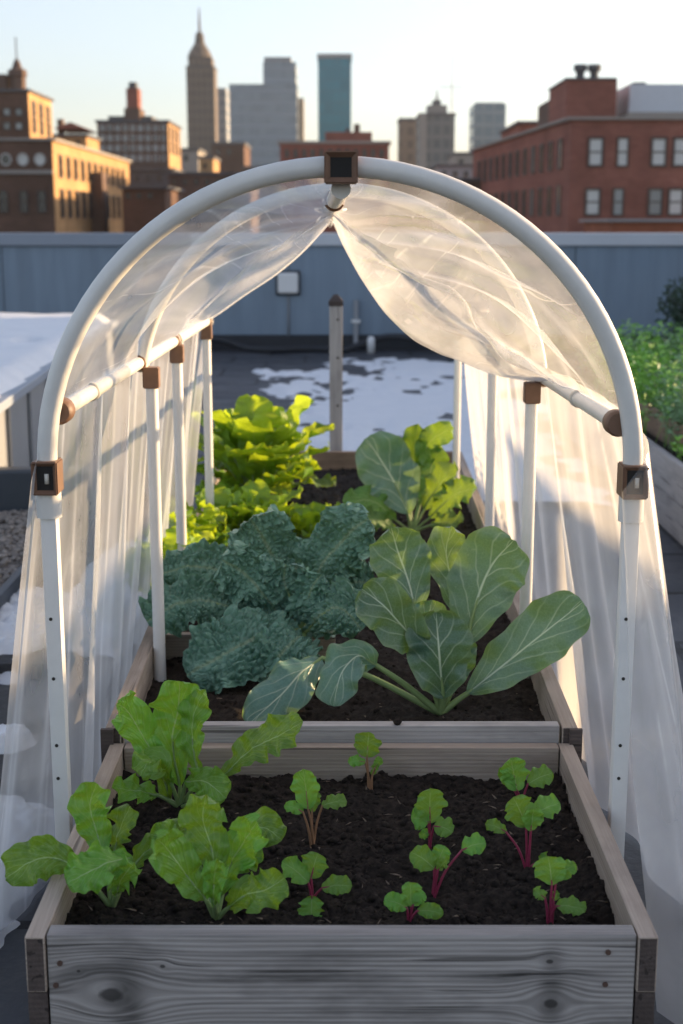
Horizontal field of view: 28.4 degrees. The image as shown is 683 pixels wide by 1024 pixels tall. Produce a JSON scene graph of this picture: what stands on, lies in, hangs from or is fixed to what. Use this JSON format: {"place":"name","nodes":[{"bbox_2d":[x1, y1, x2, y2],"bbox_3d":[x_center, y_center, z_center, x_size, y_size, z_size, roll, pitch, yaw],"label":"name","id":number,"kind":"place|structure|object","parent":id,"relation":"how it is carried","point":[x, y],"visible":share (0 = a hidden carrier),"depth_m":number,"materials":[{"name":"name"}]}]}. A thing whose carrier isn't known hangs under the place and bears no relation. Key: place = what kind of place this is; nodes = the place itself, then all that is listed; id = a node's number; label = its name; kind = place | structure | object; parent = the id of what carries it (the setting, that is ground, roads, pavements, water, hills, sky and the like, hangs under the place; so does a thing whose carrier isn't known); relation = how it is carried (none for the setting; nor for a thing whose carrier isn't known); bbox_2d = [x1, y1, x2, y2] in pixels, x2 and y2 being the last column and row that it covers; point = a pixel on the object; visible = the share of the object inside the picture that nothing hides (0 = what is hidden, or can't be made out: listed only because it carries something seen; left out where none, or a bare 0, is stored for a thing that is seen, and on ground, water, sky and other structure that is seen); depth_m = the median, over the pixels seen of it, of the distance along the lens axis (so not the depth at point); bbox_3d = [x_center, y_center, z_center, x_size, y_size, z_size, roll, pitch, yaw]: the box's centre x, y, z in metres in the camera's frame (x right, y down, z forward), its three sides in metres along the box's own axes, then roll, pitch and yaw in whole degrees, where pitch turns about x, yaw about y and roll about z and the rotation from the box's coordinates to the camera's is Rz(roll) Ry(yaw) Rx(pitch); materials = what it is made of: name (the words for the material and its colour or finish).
{"place":"outdoors","nodes":[
{"label":"outdoors","id":0,"kind":"place"},
{"bbox_2d":[0,37,53,137],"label":"brick building","id":1,"kind":"structure","parent":0,"point":[25,112],"depth_m":123.66,"materials":[{"name":"brick"}]},
{"bbox_2d":[0,682,87,732],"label":"slate slab","id":2,"kind":"structure","parent":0,"point":[33,704],"depth_m":4.67,"materials":[{"name":"stone"}]},
{"bbox_2d":[0,312,109,396],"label":"snow","id":3,"kind":"structure","parent":0,"point":[29,342],"depth_m":10.69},
{"bbox_2d":[0,138,131,232],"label":"brick building","id":4,"kind":"structure","parent":0,"point":[52,185],"depth_m":88.88,"materials":[{"name":"brick"}]},
{"bbox_2d":[0,190,8,212],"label":"window","id":5,"kind":"structure","parent":4,"relation":"in","point":[4,205],"depth_m":87.61,"materials":[{"name":"grey glass"}]},
{"bbox_2d":[0,153,11,165],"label":"window","id":6,"kind":"structure","parent":4,"relation":"in","point":[5,158],"depth_m":87.05,"materials":[{"name":"grey glass"}]},
{"bbox_2d":[17,153,28,165],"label":"window","id":7,"kind":"structure","parent":4,"relation":"in","point":[22,158],"depth_m":87.05,"materials":[{"name":"grey glass"}]},
{"bbox_2d":[19,190,28,212],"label":"window","id":8,"kind":"structure","parent":4,"relation":"in","point":[23,195],"depth_m":87.61,"materials":[{"name":"grey glass"}]},
{"bbox_2d":[34,153,45,165],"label":"window","id":9,"kind":"structure","parent":4,"relation":"in","point":[39,158],"depth_m":87.05,"materials":[{"name":"grey glass"}]},
{"bbox_2d":[37,190,46,212],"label":"window","id":10,"kind":"structure","parent":4,"relation":"in","point":[41,195],"depth_m":87.61,"materials":[{"name":"grey glass"}]},
{"bbox_2d":[58,154,63,177],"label":"window","id":11,"kind":"structure","parent":4,"relation":"in","point":[60,157],"depth_m":89.36,"materials":[{"name":"brown glass"}]},
{"bbox_2d":[59,189,64,217],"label":"window","id":12,"kind":"structure","parent":4,"relation":"in","point":[62,199],"depth_m":90.01,"materials":[{"name":"brown glass"}]},
{"bbox_2d":[66,156,70,179],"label":"window","id":13,"kind":"structure","parent":4,"relation":"in","point":[68,161],"depth_m":91.99,"materials":[{"name":"brown glass"}]},
{"bbox_2d":[67,190,72,217],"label":"window","id":14,"kind":"structure","parent":4,"relation":"in","point":[69,192],"depth_m":92.33,"materials":[{"name":"brown glass"}]},
{"bbox_2d":[75,190,79,217],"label":"window","id":15,"kind":"structure","parent":4,"relation":"in","point":[77,207],"depth_m":95.12,"materials":[{"name":"brown glass"}]},
{"bbox_2d":[82,191,86,217],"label":"window","id":16,"kind":"structure","parent":4,"relation":"in","point":[84,211],"depth_m":97.71,"materials":[{"name":"brown glass"}]},
{"bbox_2d":[88,192,92,218],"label":"window","id":17,"kind":"structure","parent":4,"relation":"in","point":[89,193],"depth_m":100.05,"materials":[{"name":"brown glass"}]},
{"bbox_2d":[53,119,101,150],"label":"brick house","id":18,"kind":"structure","parent":0,"point":[85,140],"depth_m":144.95,"materials":[{"name":"brick"}]},
{"bbox_2d":[95,82,181,169],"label":"brick building","id":19,"kind":"structure","parent":0,"point":[136,136],"depth_m":183.65,"materials":[{"name":"brick"}]},
{"bbox_2d":[118,186,184,232],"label":"building","id":20,"kind":"structure","parent":0,"point":[143,206],"depth_m":97.57,"materials":[{"name":"brown brick"}]},
{"bbox_2d":[129,168,184,185],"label":"building","id":21,"kind":"structure","parent":0,"point":[148,177],"depth_m":135.94,"materials":[{"name":"brick"}]},
{"bbox_2d":[181,148,206,171],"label":"building","id":22,"kind":"structure","parent":0,"point":[189,161],"depth_m":251.89,"materials":[{"name":"concrete"}]},
{"bbox_2d":[185,9,217,155],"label":"stone tower","id":23,"kind":"structure","parent":0,"point":[202,100],"depth_m":499.36,"materials":[{"name":"stone"}]},
{"bbox_2d":[197,156,220,171],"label":"building","id":24,"kind":"structure","parent":0,"point":[208,163],"depth_m":232.69,"materials":[{"name":"beige brick"}]},
{"bbox_2d":[165,172,258,232],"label":"building","id":25,"kind":"structure","parent":0,"point":[190,183],"depth_m":121.89,"materials":[{"name":"brick"}]},
{"bbox_2d":[217,88,229,141],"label":"office tower","id":26,"kind":"structure","parent":0,"point":[223,116],"depth_m":539.29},
{"bbox_2d":[211,142,250,171],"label":"building","id":27,"kind":"structure","parent":0,"point":[234,156],"depth_m":290.47,"materials":[{"name":"brown brick"}]},
{"bbox_2d":[242,166,280,232],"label":"building","id":28,"kind":"structure","parent":0,"point":[274,215],"depth_m":263.68,"materials":[{"name":"brick"}]},
{"bbox_2d":[229,57,304,165],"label":"glass tower","id":29,"kind":"structure","parent":0,"point":[267,115],"depth_m":414.04,"materials":[{"name":"grey glass"}]},
{"bbox_2d":[278,124,390,232],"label":"brick building","id":30,"kind":"structure","parent":0,"point":[375,215],"depth_m":155.92,"materials":[{"name":"brick"}]},
{"bbox_2d":[317,54,351,140],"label":"glass tower","id":31,"kind":"structure","parent":0,"point":[334,92],"depth_m":450.74,"materials":[{"name":"teal glass"}]},
{"bbox_2d":[0,233,682,349],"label":"parapet wall","id":32,"kind":"structure","parent":0,"point":[626,275],"depth_m":17.96,"materials":[{"name":"blue metal"}]},
{"bbox_2d":[276,270,300,335],"bbox_3d":[-0.709,-2.750,17.961,0.330,0.915,0.097,0,12,0],"label":"junction box","id":33,"kind":"object","parent":32,"relation":"attached to","point":[288,282],"visible":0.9,"depth_m":17.87,"materials":[{"name":"grey metal"}]},
{"bbox_2d":[351,300,359,350],"bbox_3d":[0.193,-2.480,17.954,0.120,0.665,0.221,0,12,0],"label":"drain pipe","id":34,"kind":"object","parent":32,"relation":"attached to","point":[355,320],"visible":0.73,"depth_m":17.98,"materials":[{"name":"grey metal"}]},
{"bbox_2d":[0,350,682,1023],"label":"roof deck","id":35,"kind":"structure","parent":0,"point":[234,376],"depth_m":6.62,"materials":[{"name":"concrete"}]},
{"bbox_2d":[0,735,51,790],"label":"slate slab","id":36,"kind":"structure","parent":35,"relation":"on","point":[28,762],"depth_m":4.14,"materials":[{"name":"stone"}]},
{"bbox_2d":[0,647,65,678],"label":"slate slab","id":37,"kind":"structure","parent":35,"relation":"on","point":[35,664],"depth_m":5.04,"materials":[{"name":"stone"}]},
{"bbox_2d":[0,467,93,607],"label":"gravel tray","id":38,"kind":"object","parent":35,"relation":"on","point":[17,494],"visible":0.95,"depth_m":7.43,"materials":[{"name":"gravel"}]},
{"bbox_2d":[0,509,72,586],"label":"gravel","id":39,"kind":"structure","parent":38,"relation":"in","point":[18,528],"depth_m":6.79,"materials":[{"name":"gravel"}]},
{"bbox_2d":[0,320,117,466],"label":"roof hatch","id":40,"kind":"object","parent":35,"relation":"on","point":[20,406],"visible":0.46,"depth_m":8.99,"materials":[{"name":"grey metal"}]},
{"bbox_2d":[0,538,146,947],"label":"snow","id":41,"kind":"structure","parent":35,"relation":"on","point":[11,613],"depth_m":5.47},
{"bbox_2d":[151,333,471,352],"bbox_3d":[-0.434,-2.213,17.678,4.382,0.248,0.284,0,12,0],"label":"rubber hose","id":42,"kind":"object","parent":35,"relation":"on","point":[321,348],"visible":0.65,"depth_m":17.66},
{"bbox_2d":[328,294,342,450],"bbox_3d":[-0.032,-0.642,7.941,0.086,1.263,0.085,0,12,0],"label":"wooden stake","id":43,"kind":"object","parent":35,"relation":"on","point":[335,303],"visible":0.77,"depth_m":7.86,"materials":[{"name":"grey wood"}]},
{"bbox_2d":[31,151,648,858],"bbox_3d":[-0.003,-0.280,4.940,1.343,1.812,4.021,0,12,0],"label":"hoop frame","id":44,"kind":"object","parent":35,"relation":"on","point":[341,173],"visible":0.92,"depth_m":3.05,"materials":[{"name":"white plastic"}]},
{"bbox_2d":[0,184,682,931],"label":"plastic cover","id":45,"kind":"object","parent":44,"relation":"on","point":[276,252],"visible":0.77,"depth_m":3.89,"materials":[{"name":"plastic"}]},
{"bbox_2d":[25,743,657,1023],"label":"raised bed","id":46,"kind":"object","parent":35,"relation":"on","point":[341,974],"visible":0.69,"depth_m":2.58,"materials":[{"name":"grey wood"}]},
{"bbox_2d":[65,769,614,924],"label":"soil","id":47,"kind":"structure","parent":46,"relation":"in","point":[367,841],"depth_m":3.01,"materials":[{"name":"brown soil"}]},
{"bbox_2d":[1,782,186,907],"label":"lettuce","id":48,"kind":"object","parent":47,"relation":"on","point":[97,865],"visible":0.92,"depth_m":2.78,"materials":[{"name":"green plant"}]},
{"bbox_2d":[111,680,302,807],"bbox_3d":[-0.317,0.581,3.206,0.451,0.329,0.208,0,12,0],"label":"lettuce","id":49,"kind":"object","parent":47,"relation":"on","point":[166,737],"visible":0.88,"depth_m":3.25,"materials":[{"name":"green plant"}]},
{"bbox_2d":[148,794,288,919],"bbox_3d":[-0.254,0.696,2.777,0.301,0.282,0.290,0,12,0],"label":"lettuce","id":50,"kind":"object","parent":47,"relation":"on","point":[217,849],"visible":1,"depth_m":2.72,"materials":[{"name":"green plant"}]},
{"bbox_2d":[284,769,346,847],"bbox_3d":[-0.060,0.677,3.072,0.146,0.199,0.047,-2,12,-10],"label":"seedling","id":51,"kind":"object","parent":47,"relation":"on","point":[305,786],"visible":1,"depth_m":3.06,"materials":[{"name":"green plant"}]},
{"bbox_2d":[281,851,351,916],"bbox_3d":[-0.055,0.779,2.795,0.144,0.126,0.080,4,13,18],"label":"seedling","id":52,"kind":"object","parent":47,"relation":"on","point":[311,865],"visible":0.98,"depth_m":2.81,"materials":[{"name":"green plant"}]},
{"bbox_2d":[348,732,382,789],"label":"seedling","id":53,"kind":"object","parent":47,"relation":"on","point":[367,744],"visible":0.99,"depth_m":3.36,"materials":[{"name":"green plant"}]},
{"bbox_2d":[384,882,442,921],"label":"seedling","id":54,"kind":"object","parent":47,"relation":"on","point":[413,894],"visible":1,"depth_m":2.74,"materials":[{"name":"green plant"}]},
{"bbox_2d":[411,788,453,849],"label":"seedling","id":55,"kind":"object","parent":47,"relation":"on","point":[430,804],"visible":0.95,"depth_m":3.06,"materials":[{"name":"green plant"}]},
{"bbox_2d":[409,832,485,897],"bbox_3d":[0.223,0.749,2.840,0.161,0.156,0.057,0,12,0],"label":"seedling","id":56,"kind":"object","parent":47,"relation":"on","point":[424,858],"visible":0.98,"depth_m":2.84,"materials":[{"name":"green plant"}]},
{"bbox_2d":[485,793,560,867],"bbox_3d":[0.398,0.709,2.953,0.164,0.188,0.055,-2,12,-10],"label":"seedling","id":57,"kind":"object","parent":47,"relation":"on","point":[522,810],"visible":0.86,"depth_m":2.95,"materials":[{"name":"green plant"}]},
{"bbox_2d":[498,757,553,795],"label":"seedling","id":58,"kind":"object","parent":47,"relation":"on","point":[514,772],"visible":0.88,"depth_m":3.29,"materials":[{"name":"green plant"}]},
{"bbox_2d":[533,856,586,923],"bbox_3d":[0.441,0.770,2.737,0.112,0.157,0.052,0,12,0],"label":"seedling","id":59,"kind":"object","parent":47,"relation":"on","point":[551,871],"visible":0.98,"depth_m":2.73,"materials":[{"name":"green plant"}]},
{"bbox_2d":[100,451,582,761],"bbox_3d":[0.000,0.296,5.640,1.374,0.392,4.334,0,12,0],"label":"raised bed","id":60,"kind":"object","parent":35,"relation":"on","point":[558,725],"visible":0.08,"depth_m":3.51,"materials":[{"name":"grey wood"}]},
{"bbox_2d":[145,468,544,720],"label":"soil","id":61,"kind":"structure","parent":60,"relation":"in","point":[369,700],"depth_m":4.04,"materials":[{"name":"brown soil"}]},
{"bbox_2d":[121,526,199,591],"bbox_3d":[-0.626,0.216,4.984,0.380,0.289,0.407,0,12,0],"label":"lettuce","id":62,"kind":"object","parent":61,"relation":"on","point":[169,541],"visible":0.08,"depth_m":5.02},
{"bbox_2d":[142,529,214,560],"bbox_3d":[-0.654,0.204,5.150,0.335,0.245,0.340,0,12,0],"label":"lettuce","id":63,"kind":"object","parent":61,"relation":"on","point":[205,534],"visible":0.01,"depth_m":5.21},
{"bbox_2d":[142,507,229,545],"bbox_3d":[-0.609,0.097,5.559,0.358,0.284,0.419,-9,15,-36],"label":"lettuce","id":64,"kind":"object","parent":61,"relation":"on","point":[209,520],"visible":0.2,"depth_m":5.48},
{"bbox_2d":[186,487,260,546],"bbox_3d":[-0.494,0.043,5.855,0.395,0.264,0.353,0,12,0],"label":"lettuce","id":65,"kind":"object","parent":61,"relation":"on","point":[221,500],"visible":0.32,"depth_m":5.81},
{"bbox_2d":[138,501,375,694],"bbox_3d":[-0.261,0.261,4.265,0.752,0.513,0.648,0,12,0],"label":"kale plant","id":66,"kind":"object","parent":61,"relation":"on","point":[260,596],"visible":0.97,"depth_m":4.27,"materials":[{"name":"green plant"}]},
{"bbox_2d":[184,394,335,495],"bbox_3d":[-0.396,-0.266,6.535,0.750,0.584,0.767,-9,15,-35],"label":"lettuce","id":67,"kind":"object","parent":61,"relation":"on","point":[260,437],"visible":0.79,"depth_m":6.41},
{"bbox_2d":[221,477,302,535],"bbox_3d":[-0.350,0.024,5.858,0.421,0.300,0.372,7,14,29],"label":"lettuce","id":68,"kind":"object","parent":61,"relation":"on","point":[264,499],"visible":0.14,"depth_m":5.86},
{"bbox_2d":[285,501,340,538],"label":"lettuce","id":69,"kind":"object","parent":61,"relation":"on","point":[307,518],"visible":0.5,"depth_m":5.86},
{"bbox_2d":[342,421,476,531],"bbox_3d":[0.300,-0.146,6.090,0.591,0.517,0.488,0,12,0],"label":"collard plant","id":70,"kind":"object","parent":61,"relation":"on","point":[398,473],"visible":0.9,"depth_m":6.09,"materials":[{"name":"green plant"}]},
{"bbox_2d":[242,526,589,720],"bbox_3d":[0.193,0.317,3.882,0.968,0.547,0.379,-1,12,-6],"label":"plant","id":71,"kind":"object","parent":61,"relation":"on","point":[478,575],"visible":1,"depth_m":3.83,"materials":[{"name":"green plant"}]},
{"bbox_2d":[367,336,374,353],"bbox_3d":[0.386,-2.184,17.634,0.099,0.220,0.099,0,12,0],"label":"vent stub","id":72,"kind":"object","parent":35,"relation":"on","point":[370,344],"visible":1,"depth_m":17.60,"materials":[{"name":"white metal"}]},
{"bbox_2d":[252,357,613,506],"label":"snow","id":73,"kind":"structure","parent":35,"relation":"on","point":[387,404],"depth_m":12.05,"materials":[{"name":"snow"}]},
{"bbox_2d":[549,360,682,545],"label":"herb planter","id":74,"kind":"object","parent":35,"relation":"on","point":[666,468],"visible":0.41,"depth_m":8.40,"materials":[{"name":"grey wood"}]},
{"bbox_2d":[565,379,682,461],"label":"soil","id":75,"kind":"structure","parent":74,"relation":"in","point":[653,438],"depth_m":8.45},
{"bbox_2d":[575,317,682,461],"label":"herb foliage","id":76,"kind":"object","parent":75,"relation":"on","point":[662,370],"visible":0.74,"depth_m":9.24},
{"bbox_2d":[654,276,682,339],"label":"evergreen shrub","id":77,"kind":"object","parent":35,"relation":"on","point":[673,314],"visible":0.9,"depth_m":14.81,"materials":[{"name":"green plant"}]},
{"bbox_2d":[0,0,682,160],"label":"sky","id":78,"kind":"structure","parent":0,"point":[83,55],"materials":[{"name":"white"}]},
{"bbox_2d":[397,118,415,164],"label":"office tower","id":79,"kind":"structure","parent":0,"point":[406,140],"depth_m":367.15,"materials":[{"name":"concrete"}]},
{"bbox_2d":[388,182,430,232],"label":"building","id":80,"kind":"structure","parent":0,"point":[401,220],"depth_m":205.18,"materials":[{"name":"brown brick"}]},
{"bbox_2d":[415,90,455,168],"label":"office tower","id":81,"kind":"structure","parent":0,"point":[435,132],"depth_m":338.12,"materials":[{"name":"concrete"}]},
{"bbox_2d":[430,164,472,232],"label":"building","id":82,"kind":"structure","parent":0,"point":[457,171],"depth_m":184.46,"materials":[{"name":"grey concrete"}]},
{"bbox_2d":[448,152,472,163],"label":"building","id":83,"kind":"structure","parent":0,"point":[460,157],"depth_m":251.81,"materials":[{"name":"concrete"}]},
{"bbox_2d":[469,103,505,151],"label":"glass tower","id":84,"kind":"structure","parent":0,"point":[487,122],"depth_m":385.44,"materials":[{"name":"grey glass"}]},
{"bbox_2d":[498,121,537,138],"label":"brick building","id":85,"kind":"structure","parent":0,"point":[516,127],"depth_m":118.47,"materials":[{"name":"brick"}]},
{"bbox_2d":[470,64,682,232],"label":"brick building","id":86,"kind":"structure","parent":0,"point":[593,146],"depth_m":79.47,"materials":[{"name":"brick"}]},
{"bbox_2d":[501,154,505,178],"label":"window","id":87,"kind":"structure","parent":86,"relation":"in","point":[503,155],"depth_m":97.28,"materials":[{"name":"brown glass"}]},
{"bbox_2d":[508,152,512,177],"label":"window","id":88,"kind":"structure","parent":86,"relation":"in","point":[509,153],"depth_m":94.73,"materials":[{"name":"brown glass"}]},
{"bbox_2d":[515,150,519,176],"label":"window","id":89,"kind":"structure","parent":86,"relation":"in","point":[517,153],"depth_m":92.31,"materials":[{"name":"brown glass"}]},
{"bbox_2d":[521,190,525,216],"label":"window","id":90,"kind":"structure","parent":86,"relation":"in","point":[523,204],"depth_m":90.48,"materials":[{"name":"brown glass"}]},
{"bbox_2d":[522,148,527,175],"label":"window","id":91,"kind":"structure","parent":86,"relation":"in","point":[524,168],"depth_m":89.91,"materials":[{"name":"brown glass"}]},
{"bbox_2d":[529,189,533,215],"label":"window","id":92,"kind":"structure","parent":86,"relation":"in","point":[531,198],"depth_m":87.98,"materials":[{"name":"brown glass"}]},
{"bbox_2d":[530,146,535,173],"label":"window","id":93,"kind":"structure","parent":86,"relation":"in","point":[533,148],"depth_m":87.27,"materials":[{"name":"brown glass"}]},
{"bbox_2d":[537,188,542,215],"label":"window","id":94,"kind":"structure","parent":86,"relation":"in","point":[540,190],"depth_m":85.33,"materials":[{"name":"brown glass"}]},
{"bbox_2d":[538,143,543,172],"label":"window","id":95,"kind":"structure","parent":86,"relation":"in","point":[541,146],"depth_m":84.87,"materials":[{"name":"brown glass"}]},
{"bbox_2d":[546,187,551,215],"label":"window","id":96,"kind":"structure","parent":86,"relation":"in","point":[549,189],"depth_m":82.82,"materials":[{"name":"brown glass"}]},
{"bbox_2d":[547,141,552,170],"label":"window","id":97,"kind":"structure","parent":86,"relation":"in","point":[550,144],"depth_m":82.37,"materials":[{"name":"brown glass"}]},
{"bbox_2d":[555,185,561,215],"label":"window","id":98,"kind":"structure","parent":86,"relation":"in","point":[558,188],"depth_m":80.45,"materials":[{"name":"brown glass"}]},
{"bbox_2d":[557,138,562,169],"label":"window","id":99,"kind":"structure","parent":86,"relation":"in","point":[560,141],"depth_m":79.77,"materials":[{"name":"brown glass"}]},
{"bbox_2d":[584,188,600,215],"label":"window","id":100,"kind":"structure","parent":86,"relation":"in","point":[592,204],"depth_m":77.92,"materials":[{"name":"grey glass"}]},
{"bbox_2d":[587,137,603,166],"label":"window","id":101,"kind":"structure","parent":86,"relation":"in","point":[595,153],"depth_m":77.35,"materials":[{"name":"grey glass"}]},
{"bbox_2d":[612,188,624,215],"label":"window","id":102,"kind":"structure","parent":86,"relation":"in","point":[618,193],"depth_m":77.92,"materials":[{"name":"grey glass"}]},
{"bbox_2d":[616,137,629,166],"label":"window","id":103,"kind":"structure","parent":86,"relation":"in","point":[622,151],"depth_m":77.35,"materials":[{"name":"grey glass"}]},
{"bbox_2d":[647,188,663,215],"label":"window","id":104,"kind":"structure","parent":86,"relation":"in","point":[655,195],"depth_m":77.92,"materials":[{"name":"grey glass"}]},
{"bbox_2d":[650,137,667,166],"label":"window","id":105,"kind":"structure","parent":86,"relation":"in","point":[658,150],"depth_m":77.35,"materials":[{"name":"grey glass"}]},
{"bbox_2d":[667,188,682,215],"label":"window","id":106,"kind":"structure","parent":86,"relation":"in","point":[675,195],"depth_m":77.92,"materials":[{"name":"grey glass"}]},
{"bbox_2d":[672,137,682,166],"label":"window","id":107,"kind":"structure","parent":86,"relation":"in","point":[677,149],"depth_m":77.35,"materials":[{"name":"grey glass"}]},
{"bbox_3d":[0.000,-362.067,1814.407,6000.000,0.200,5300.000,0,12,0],"label":"city ground","id":108,"kind":"structure","parent":0,"visible":0},
{"bbox_2d":[446,178,480,232],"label":"building","id":109,"kind":"structure","parent":108,"relation":"on","point":[469,217],"depth_m":107.44,"materials":[{"name":"brick"}]},
{"bbox_2d":[579,219,682,232],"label":"brick annex","id":110,"kind":"object","parent":108,"relation":"on","point":[633,225],"visible":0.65,"depth_m":68.51,"materials":[{"name":"red brick"}]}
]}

